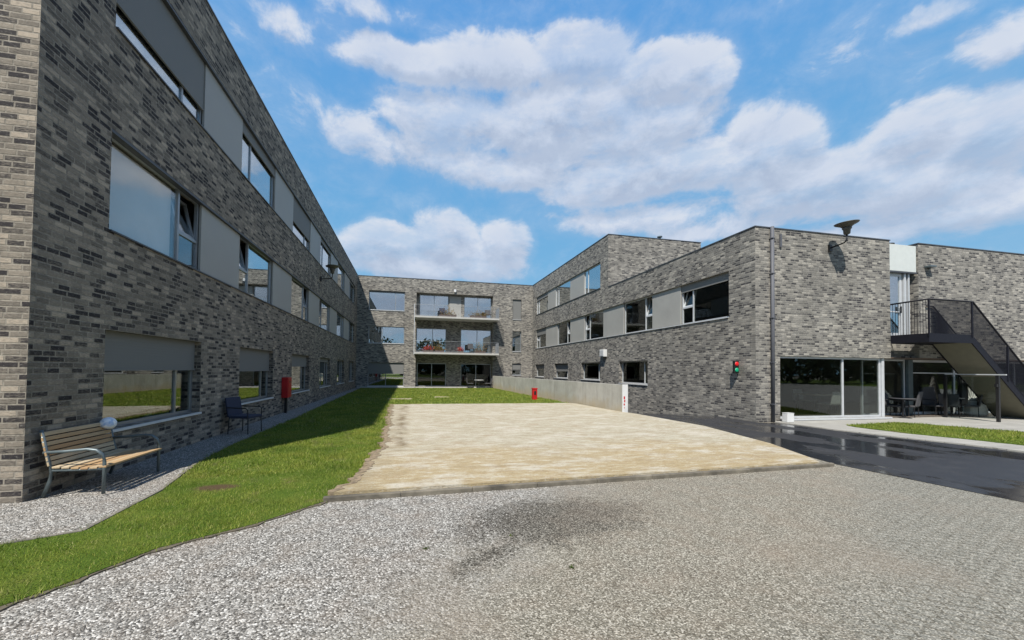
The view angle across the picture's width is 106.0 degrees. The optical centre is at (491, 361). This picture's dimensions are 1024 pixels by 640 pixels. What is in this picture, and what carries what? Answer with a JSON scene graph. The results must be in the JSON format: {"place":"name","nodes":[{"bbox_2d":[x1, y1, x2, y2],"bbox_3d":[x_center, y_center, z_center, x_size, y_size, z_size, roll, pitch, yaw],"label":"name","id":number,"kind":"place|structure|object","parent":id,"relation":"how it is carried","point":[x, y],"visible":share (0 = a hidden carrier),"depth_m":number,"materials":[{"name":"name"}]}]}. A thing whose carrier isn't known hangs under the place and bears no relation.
{"place":"outdoors","nodes":[
{"label":"outdoors","id":0,"kind":"place"},
{"bbox_2d":[0,387,568,611],"bbox_3d":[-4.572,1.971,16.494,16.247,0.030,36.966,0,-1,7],"label":"lawn","id":1,"kind":"structure","parent":0,"point":[211,487],"depth_m":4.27,"materials":[{"name":"green plant"}]},
{"bbox_2d":[328,404,394,495],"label":"soil","id":2,"kind":"structure","parent":1,"relation":"on","point":[368,462],"depth_m":7.02,"materials":[{"name":"brown soil"}]},
{"bbox_2d":[531,388,537,399],"bbox_3d":[2.403,1.820,21.548,0.300,0.650,0.260,1,-1,-12],"label":"hydrant","id":3,"kind":"object","parent":1,"relation":"on","point":[534,393],"visible":0.92,"depth_m":21.44,"materials":[{"name":"red metal"}]},
{"bbox_2d":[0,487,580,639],"bbox_3d":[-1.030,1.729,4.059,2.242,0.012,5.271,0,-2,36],"label":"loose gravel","id":4,"kind":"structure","parent":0,"point":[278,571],"depth_m":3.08,"materials":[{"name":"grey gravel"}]},
{"bbox_2d":[0,387,1023,639],"bbox_3d":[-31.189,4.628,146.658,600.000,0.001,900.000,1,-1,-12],"label":"ground","id":5,"kind":"structure","parent":0,"point":[838,553],"depth_m":3.25,"materials":[{"name":"grey gravel"}]},
{"bbox_2d":[39,423,161,496],"bbox_3d":[-5.375,1.284,5.381,0.726,0.831,1.130,1,-1,-12],"label":"park bench","id":6,"kind":"object","parent":5,"relation":"on","point":[101,460],"visible":0.93,"depth_m":5.15,"materials":[{"name":"brown wood"}]},
{"bbox_2d":[99,417,116,428],"bbox_3d":[-5.747,0.925,5.775,0.193,0.176,0.215,1,-1,-12],"label":"cloth cap","id":7,"kind":"object","parent":6,"relation":"hanging from","point":[108,423],"visible":0.99,"depth_m":5.72,"materials":[{"name":"fabric"}]},
{"bbox_2d":[0,426,271,540],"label":"loose gravel","id":8,"kind":"structure","parent":5,"relation":"on","point":[122,477],"depth_m":4.99,"materials":[{"name":"grey gravel"}]},
{"bbox_2d":[225,396,261,434],"bbox_3d":[-6.271,1.357,9.745,0.634,0.892,0.570,1,-1,2],"label":"armchair","id":9,"kind":"object","parent":8,"relation":"on","point":[234,408],"visible":0.99,"depth_m":9.65,"materials":[{"name":"blue fabric"}]},
{"bbox_2d":[0,0,357,503],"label":"brick building","id":10,"kind":"structure","parent":5,"relation":"on","point":[165,225],"depth_m":6.99,"materials":[{"name":"brick"}]},
{"bbox_2d":[115,402,132,420],"bbox_3d":[-6.487,0.890,6.803,0.270,0.365,0.252,1,-1,-12],"label":"potted plant","id":11,"kind":"object","parent":10,"relation":"on","point":[124,417],"visible":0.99,"depth_m":6.77,"materials":[{"name":"white plant"}]},
{"bbox_2d":[140,385,155,416],"bbox_3d":[-6.599,0.770,7.395,0.211,0.630,0.266,1,-1,-12],"label":"potted plant","id":12,"kind":"object","parent":10,"relation":"on","point":[149,412],"visible":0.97,"depth_m":7.39,"materials":[{"name":"green plant"}]},
{"bbox_2d":[104,330,201,433],"bbox_3d":[-6.234,0.336,7.155,0.265,1.585,2.760,1,-1,-12],"label":"window","id":13,"kind":"structure","parent":10,"relation":"in","point":[123,351],"depth_m":7.05,"materials":[{"name":"metal"}]},
{"bbox_2d":[109,138,198,268],"bbox_3d":[-6.369,-2.778,7.190,0.261,1.560,2.760,1,-1,-12],"label":"window","id":14,"kind":"structure","parent":10,"relation":"in","point":[141,205],"depth_m":7.03,"materials":[{"name":"glass"}]},
{"bbox_2d":[116,0,203,122],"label":"window","id":15,"kind":"structure","parent":10,"relation":"in","point":[172,55],"depth_m":7.44,"materials":[{"name":"metal"}]},
{"bbox_2d":[165,381,179,412],"bbox_3d":[-6.744,0.758,8.141,0.250,0.685,0.247,0,-2,35],"label":"potted plant","id":16,"kind":"object","parent":10,"relation":"on","point":[169,404],"visible":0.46,"depth_m":8.09,"materials":[{"name":"green plant"}]},
{"bbox_2d":[239,238,271,303],"bbox_3d":[-7.342,-2.685,11.767,0.261,1.560,2.640,1,-1,-12],"label":"window","id":17,"kind":"structure","parent":10,"relation":"in","point":[254,275],"depth_m":11.82,"materials":[{"name":"glass"}]},
{"bbox_2d":[239,348,273,404],"bbox_3d":[-7.207,0.429,11.732,0.265,1.585,2.640,1,-1,-12],"label":"window","id":18,"kind":"structure","parent":10,"relation":"in","point":[250,359],"depth_m":11.92,"materials":[{"name":"metal"}]},
{"bbox_2d":[242,122,274,207],"bbox_3d":[-7.184,-5.862,11.865,0.110,1.600,2.640,1,-1,-12],"label":"window","id":19,"kind":"structure","parent":10,"relation":"in","point":[256,166],"depth_m":11.79,"materials":[{"name":"glass"}]},
{"bbox_2d":[281,377,291,412],"bbox_3d":[-7.517,1.238,14.135,0.238,1.300,0.420,1,-1,-12],"label":"post box","id":20,"kind":"object","parent":10,"relation":"attached to","point":[286,388],"visible":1,"depth_m":13.96,"materials":[{"name":"red paint"}]},
{"bbox_2d":[288,378,291,396],"bbox_3d":[-7.409,0.959,14.163,0.010,0.660,0.360,1,-1,-12],"label":"cabinet door","id":21,"kind":"structure","parent":20,"relation":"in","point":[290,379],"depth_m":14.10,"materials":[{"name":"red paint"}]},
{"bbox_2d":[291,278,307,320],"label":"window","id":22,"kind":"structure","parent":10,"relation":"in","point":[298,305],"depth_m":16.43,"materials":[{"name":"glass"}]},
{"bbox_2d":[291,354,309,393],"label":"window","id":23,"kind":"structure","parent":10,"relation":"in","point":[297,360],"depth_m":16.87,"materials":[{"name":"metal"}]},
{"bbox_2d":[293,198,309,249],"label":"window","id":24,"kind":"structure","parent":10,"relation":"in","point":[301,223],"depth_m":16.44,"materials":[{"name":"metal"}]},
{"bbox_2d":[319,300,328,330],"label":"window","id":25,"kind":"structure","parent":10,"relation":"in","point":[324,308],"depth_m":21.38,"materials":[{"name":"glass"}]},
{"bbox_2d":[319,358,330,387],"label":"window","id":26,"kind":"structure","parent":10,"relation":"in","point":[324,360],"depth_m":21.72,"materials":[{"name":"metal"}]},
{"bbox_2d":[320,238,330,274],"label":"window","id":27,"kind":"structure","parent":10,"relation":"in","point":[325,252],"depth_m":21.23,"materials":[{"name":"glass"}]},
{"bbox_2d":[320,264,338,280],"bbox_3d":[-8.280,-4.496,19.744,0.896,0.840,0.672,1,-1,-12],"label":"wall lamp","id":28,"kind":"object","parent":10,"relation":"attached to","point":[332,267],"visible":1,"depth_m":19.66,"materials":[{"name":"black metal"}]},
{"bbox_2d":[337,360,341,384],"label":"window","id":29,"kind":"structure","parent":10,"relation":"in","point":[339,363],"depth_m":26.39,"materials":[{"name":"metal"}]},
{"bbox_2d":[337,313,342,337],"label":"window","id":30,"kind":"structure","parent":10,"relation":"in","point":[339,318],"depth_m":26.06,"materials":[{"name":"glass"}]},
{"bbox_2d":[338,264,343,290],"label":"window","id":31,"kind":"structure","parent":10,"relation":"in","point":[340,272],"depth_m":26.14,"materials":[{"name":"glass"}]},
{"bbox_2d":[349,362,351,381],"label":"window","id":32,"kind":"structure","parent":10,"relation":"in","point":[350,363],"depth_m":31.18,"materials":[{"name":"metal"}]},
{"bbox_2d":[349,322,352,341],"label":"window","id":33,"kind":"structure","parent":10,"relation":"in","point":[350,325],"depth_m":30.91,"materials":[{"name":"glass"}]},
{"bbox_2d":[349,281,353,301],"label":"window","id":34,"kind":"structure","parent":10,"relation":"in","point":[351,290],"depth_m":31.01,"materials":[{"name":"glass"}]},
{"bbox_2d":[1,388,359,544],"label":"edging strip","id":35,"kind":"object","parent":5,"relation":"on","point":[162,488],"visible":0.51,"depth_m":4.59,"materials":[{"name":"grey concrete"}]},
{"bbox_2d":[356,275,566,387],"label":"brick building","id":36,"kind":"structure","parent":5,"relation":"on","point":[401,323],"depth_m":35.49,"materials":[{"name":"brick"}]},
{"bbox_2d":[367,362,403,386],"bbox_3d":[-9.234,1.159,33.678,3.050,2.095,0.245,1,-1,-12],"label":"window","id":37,"kind":"structure","parent":36,"relation":"in","point":[373,367],"depth_m":33.70,"materials":[{"name":"metal"}]},
{"bbox_2d":[368,326,404,343],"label":"window","id":38,"kind":"structure","parent":36,"relation":"in","point":[375,331],"depth_m":33.81,"materials":[{"name":"glass"}]},
{"bbox_2d":[369,290,404,310],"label":"window","id":39,"kind":"structure","parent":36,"relation":"in","point":[369,290],"depth_m":33.87,"materials":[{"name":"metal"}]},
{"bbox_2d":[423,345,432,351],"bbox_3d":[-5.487,-1.124,33.308,1.186,0.688,0.432,1,-1,-12],"label":"flower box","id":40,"kind":"object","parent":36,"relation":"on","point":[429,349],"visible":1,"depth_m":33.26,"materials":[{"name":"ceramic"}]},
{"bbox_2d":[416,328,445,352],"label":"window","id":41,"kind":"structure","parent":36,"relation":"in","point":[442,332],"depth_m":35.41,"materials":[{"name":"metal"}]},
{"bbox_2d":[417,363,445,385],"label":"window","id":42,"kind":"structure","parent":36,"relation":"in","point":[417,363],"depth_m":34.98,"materials":[{"name":"metal"}]},
{"bbox_2d":[421,295,448,315],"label":"window","id":43,"kind":"structure","parent":36,"relation":"in","point":[423,298],"depth_m":35.16,"materials":[{"name":"metal"}]},
{"bbox_2d":[433,343,443,351],"bbox_3d":[-4.514,-1.349,33.565,1.319,1.171,0.400,1,-1,-12],"label":"flower box","id":44,"kind":"object","parent":36,"relation":"on","point":[441,345],"visible":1,"depth_m":33.50,"materials":[{"name":"ceramic"}]},
{"bbox_2d":[439,308,445,313],"bbox_3d":[-4.369,-4.323,34.172,0.570,0.892,0.634,1,-1,-10],"label":"armchair","id":45,"kind":"object","parent":36,"relation":"on","point":[442,310],"visible":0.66,"depth_m":34.40,"materials":[{"name":"grey fabric"}]},
{"bbox_2d":[439,307,458,316],"bbox_3d":[-3.791,-4.401,33.789,1.983,1.039,0.422,1,-1,-12],"label":"flower box","id":46,"kind":"object","parent":36,"relation":"on","point":[449,315],"visible":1,"depth_m":33.76,"materials":[{"name":"ceramic"}]},
{"bbox_2d":[457,347,463,352],"bbox_3d":[-2.800,-1.044,34.080,0.769,0.622,0.410,1,-1,-12],"label":"flower box","id":47,"kind":"object","parent":36,"relation":"on","point":[461,350],"visible":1,"depth_m":34.02,"materials":[{"name":"ceramic"}]},
{"bbox_2d":[467,310,487,317],"bbox_3d":[-1.107,-4.298,34.392,2.505,0.919,0.416,1,-1,-12],"label":"flower box","id":48,"kind":"object","parent":36,"relation":"on","point":[477,315],"visible":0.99,"depth_m":34.27,"materials":[{"name":"ceramic"}]},
{"bbox_2d":[464,297,490,316],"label":"window","id":49,"kind":"structure","parent":36,"relation":"in","point":[466,299],"depth_m":36.00,"materials":[{"name":"metal"}]},
{"bbox_2d":[464,330,490,352],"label":"window","id":50,"kind":"structure","parent":36,"relation":"in","point":[486,332],"depth_m":36.27,"materials":[{"name":"glass"}]},
{"bbox_2d":[474,344,485,352],"bbox_3d":[-0.973,-1.323,34.330,1.216,1.232,0.447,1,-1,-12],"label":"flower box","id":51,"kind":"object","parent":36,"relation":"on","point":[480,351],"visible":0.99,"depth_m":34.23,"materials":[{"name":"ceramic"}]},
{"bbox_2d":[474,364,490,385],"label":"window","id":52,"kind":"structure","parent":36,"relation":"in","point":[474,364],"depth_m":35.95,"materials":[{"name":"metal"}]},
{"bbox_2d":[512,331,520,351],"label":"window","id":53,"kind":"structure","parent":36,"relation":"in","point":[512,331],"depth_m":36.24,"materials":[{"name":"metal"}]},
{"bbox_2d":[512,363,520,375],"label":"window","id":54,"kind":"structure","parent":36,"relation":"in","point":[515,366],"depth_m":36.17,"materials":[{"name":"metal"}]},
{"bbox_2d":[513,300,520,319],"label":"window","id":55,"kind":"structure","parent":36,"relation":"in","point":[516,303],"depth_m":36.30,"materials":[{"name":"metal"}]},
{"bbox_2d":[493,376,627,411],"bbox_3d":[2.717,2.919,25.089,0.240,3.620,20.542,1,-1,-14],"label":"concrete wall","id":56,"kind":"structure","parent":5,"relation":"on","point":[614,397],"depth_m":19.30,"materials":[{"name":"grey concrete"}]},
{"bbox_2d":[334,403,819,494],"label":"sand","id":57,"kind":"structure","parent":5,"relation":"on","point":[434,446],"depth_m":7.97,"materials":[{"name":"beige sand"}]},
{"bbox_2d":[323,463,834,501],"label":"kerb","id":58,"kind":"structure","parent":5,"relation":"on","point":[368,496],"depth_m":5.51,"materials":[{"name":"concrete"}]},
{"bbox_2d":[532,225,1023,421],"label":"brick building","id":59,"kind":"structure","parent":5,"relation":"on","point":[671,326],"depth_m":15.25,"materials":[{"name":"brick"}]},
{"bbox_2d":[537,364,543,376],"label":"window","id":60,"kind":"structure","parent":59,"relation":"in","point":[539,365],"depth_m":34.83,"materials":[{"name":"metal"}]},
{"bbox_2d":[537,328,545,347],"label":"window","id":61,"kind":"structure","parent":59,"relation":"in","point":[541,331],"depth_m":34.80,"materials":[{"name":"metal"}]},
{"bbox_2d":[537,292,547,313],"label":"window","id":62,"kind":"structure","parent":59,"relation":"in","point":[542,301],"depth_m":34.24,"materials":[{"name":"metal"}]},
{"bbox_2d":[556,363,567,378],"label":"window","id":63,"kind":"structure","parent":59,"relation":"in","point":[559,367],"depth_m":29.59,"materials":[{"name":"metal"}]},
{"bbox_2d":[556,280,569,305],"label":"window","id":64,"kind":"structure","parent":59,"relation":"in","point":[562,291],"depth_m":29.60,"materials":[{"name":"glass"}]},
{"bbox_2d":[558,320,569,344],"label":"window","id":65,"kind":"structure","parent":59,"relation":"in","point":[569,320],"depth_m":28.69,"materials":[{"name":"metal"}]},
{"bbox_2d":[580,362,599,380],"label":"window","id":66,"kind":"structure","parent":59,"relation":"in","point":[595,362],"depth_m":24.53,"materials":[{"name":"metal"}]},
{"bbox_2d":[585,263,599,293],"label":"window","id":67,"kind":"structure","parent":59,"relation":"in","point":[592,277],"depth_m":25.18,"materials":[{"name":"glass"}]},
{"bbox_2d":[585,310,602,339],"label":"window","id":68,"kind":"structure","parent":59,"relation":"in","point":[586,328],"depth_m":25.27,"materials":[{"name":"metal"}]},
{"bbox_2d":[600,349,606,356],"bbox_3d":[6.615,-0.480,22.837,0.234,0.420,0.500,1,-1,-12],"label":"floodlight","id":69,"kind":"object","parent":59,"relation":"attached to","point":[603,352],"visible":1,"depth_m":22.61,"materials":[{"name":"white metal"}]},
{"bbox_2d":[618,361,647,385],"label":"window","id":70,"kind":"structure","parent":59,"relation":"in","point":[623,382],"depth_m":20.00,"materials":[{"name":"metal"}]},
{"bbox_2d":[625,296,651,333],"bbox_3d":[7.686,-2.337,19.841,0.277,1.680,2.520,1,-1,-12],"label":"window","id":71,"kind":"structure","parent":59,"relation":"in","point":[647,314],"depth_m":19.22,"materials":[{"name":"metal"}]},
{"bbox_2d":[682,272,728,323],"bbox_3d":[8.611,-2.428,15.366,0.327,1.680,2.620,1,-1,-12],"label":"window","id":72,"kind":"structure","parent":59,"relation":"in","point":[723,277],"depth_m":15.81,"materials":[{"name":"metal"}]},
{"bbox_2d":[733,361,738,372],"bbox_3d":[8.591,0.201,13.531,0.209,0.440,0.137,1,-1,-12],"label":"traffic signal","id":73,"kind":"object","parent":59,"relation":"attached to","point":[735,366],"visible":1,"depth_m":13.48,"materials":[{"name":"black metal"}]},
{"bbox_2d":[792,389,815,409],"bbox_3d":[13.469,1.659,16.624,0.548,0.892,0.634,1,-1,-12],"label":"garden chair","id":74,"kind":"object","parent":59,"relation":"on","point":[801,398],"visible":0.94,"depth_m":16.80,"materials":[{"name":"black metal"}]},
{"bbox_2d":[795,393,835,412],"bbox_3d":[13.291,1.708,15.776,1.200,0.749,0.800,1,-1,-12],"label":"dining table","id":75,"kind":"object","parent":59,"relation":"on","point":[815,394],"visible":0.77,"depth_m":15.81,"materials":[{"name":"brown wood"}]},
{"bbox_2d":[816,392,840,414],"bbox_3d":[13.114,1.617,14.931,0.548,0.892,0.634,1,-1,-12],"label":"garden chair","id":76,"kind":"object","parent":59,"relation":"on","point":[835,398],"visible":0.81,"depth_m":14.68,"materials":[{"name":"black metal"}]},
{"bbox_2d":[828,219,859,251],"bbox_3d":[12.034,-4.300,13.193,0.670,0.840,0.905,1,-1,-12],"label":"wall lamp","id":77,"kind":"object","parent":59,"relation":"attached to","point":[846,226],"visible":1,"depth_m":13.02,"materials":[{"name":"black metal"}]},
{"bbox_2d":[890,273,901,335],"bbox_3d":[15.046,-2.129,14.417,0.810,2.340,0.120,1,-1,-12],"label":"door","id":78,"kind":"structure","parent":59,"relation":"in","point":[898,276],"depth_m":14.49,"materials":[{"name":"metal"}]},
{"bbox_2d":[885,393,908,416],"bbox_3d":[15.526,1.681,14.808,0.570,0.892,0.634,1,-2,-33],"label":"armchair","id":79,"kind":"object","parent":59,"relation":"on","point":[887,404],"visible":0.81,"depth_m":14.80,"materials":[{"name":"black metal"}]},
{"bbox_2d":[895,391,922,417],"bbox_3d":[16.025,1.637,14.776,0.570,0.990,0.650,1,-2,-31],"label":"armchair","id":80,"kind":"object","parent":59,"relation":"on","point":[919,399],"visible":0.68,"depth_m":14.56,"materials":[{"name":"black metal"}]},
{"bbox_2d":[924,265,936,267],"bbox_3d":[16.509,-3.561,14.490,0.300,0.070,0.199,1,-1,-12],"label":"wall light","id":81,"kind":"object","parent":59,"relation":"attached to","point":[930,266],"visible":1,"depth_m":14.43,"materials":[{"name":"grey metal"}]},
{"bbox_2d":[919,387,951,416],"bbox_3d":[17.562,1.591,15.264,0.570,1.138,0.676,0,-1,7],"label":"armchair","id":82,"kind":"object","parent":59,"relation":"on","point":[929,397],"visible":0.88,"depth_m":15.48,"materials":[{"name":"black metal"}]},
{"bbox_2d":[938,394,961,417],"bbox_3d":[17.816,1.710,14.982,0.634,0.892,0.548,2,-2,-35],"label":"garden chair","id":83,"kind":"object","parent":59,"relation":"on","point":[953,400],"visible":0.82,"depth_m":14.78,"materials":[{"name":"black metal"}]},
{"bbox_2d":[955,395,982,417],"bbox_3d":[18.772,1.675,15.141,0.650,0.990,0.570,-1,-2,42],"label":"armchair","id":84,"kind":"object","parent":59,"relation":"on","point":[979,401],"visible":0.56,"depth_m":14.90,"materials":[{"name":"black metal"}]},
{"bbox_2d":[208,0,1023,284],"label":"sky","id":85,"kind":"structure","parent":0,"point":[488,141],"materials":[{"name":"blue"}]},
{"bbox_2d":[641,414,1023,501],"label":"road","id":86,"kind":"structure","parent":0,"point":[992,472],"depth_m":7.93,"materials":[{"name":"grey asphalt"}]},
{"bbox_2d":[774,416,1023,451],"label":"pavement","id":87,"kind":"structure","parent":0,"point":[1005,423],"depth_m":12.30,"materials":[{"name":"grey concrete"}]},
{"bbox_2d":[782,412,793,421],"bbox_3d":[9.863,1.866,12.815,0.280,0.303,0.210,1,-1,-12],"label":"utility box","id":88,"kind":"object","parent":87,"relation":"on","point":[787,417],"visible":1,"depth_m":12.73,"materials":[{"name":"white metal"}]},
{"bbox_2d":[890,397,916,418],"bbox_3d":[15.414,1.749,14.437,0.730,0.734,0.730,1,-1,-12],"label":"bistro table","id":89,"kind":"object","parent":87,"relation":"on","point":[903,405],"visible":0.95,"depth_m":14.40,"materials":[{"name":"black metal"}]},
{"bbox_2d":[890,298,1023,418],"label":"outdoor staircase","id":90,"kind":"structure","parent":87,"relation":"on","point":[962,352],"depth_m":13.81,"materials":[{"name":"black metal"}]},
{"bbox_2d":[956,377,972,416],"bbox_3d":[18.453,1.180,15.094,0.500,1.970,0.492,1,-1,-12],"label":"parasol","id":91,"kind":"object","parent":87,"relation":"on","point":[962,389],"visible":0.64,"depth_m":15.02,"materials":[{"name":"black fabric"}]},
{"bbox_2d":[943,374,1006,421],"bbox_3d":[17.514,1.296,14.018,0.160,1.670,1.590,1,-1,-12],"label":"metal frame","id":92,"kind":"object","parent":87,"relation":"on","point":[998,397],"visible":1,"depth_m":13.48,"materials":[{"name":"black metal"}]},
{"bbox_2d":[847,421,1023,445],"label":"lawn","id":93,"kind":"structure","parent":0,"point":[978,439],"depth_m":10.60,"materials":[{"name":"green plant"}]},
{"bbox_2d":[960,387,988,416],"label":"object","id":94,"kind":"object","parent":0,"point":[983,411],"visible":0.5,"depth_m":15.13,"materials":[{"name":"glass"}]}
]}

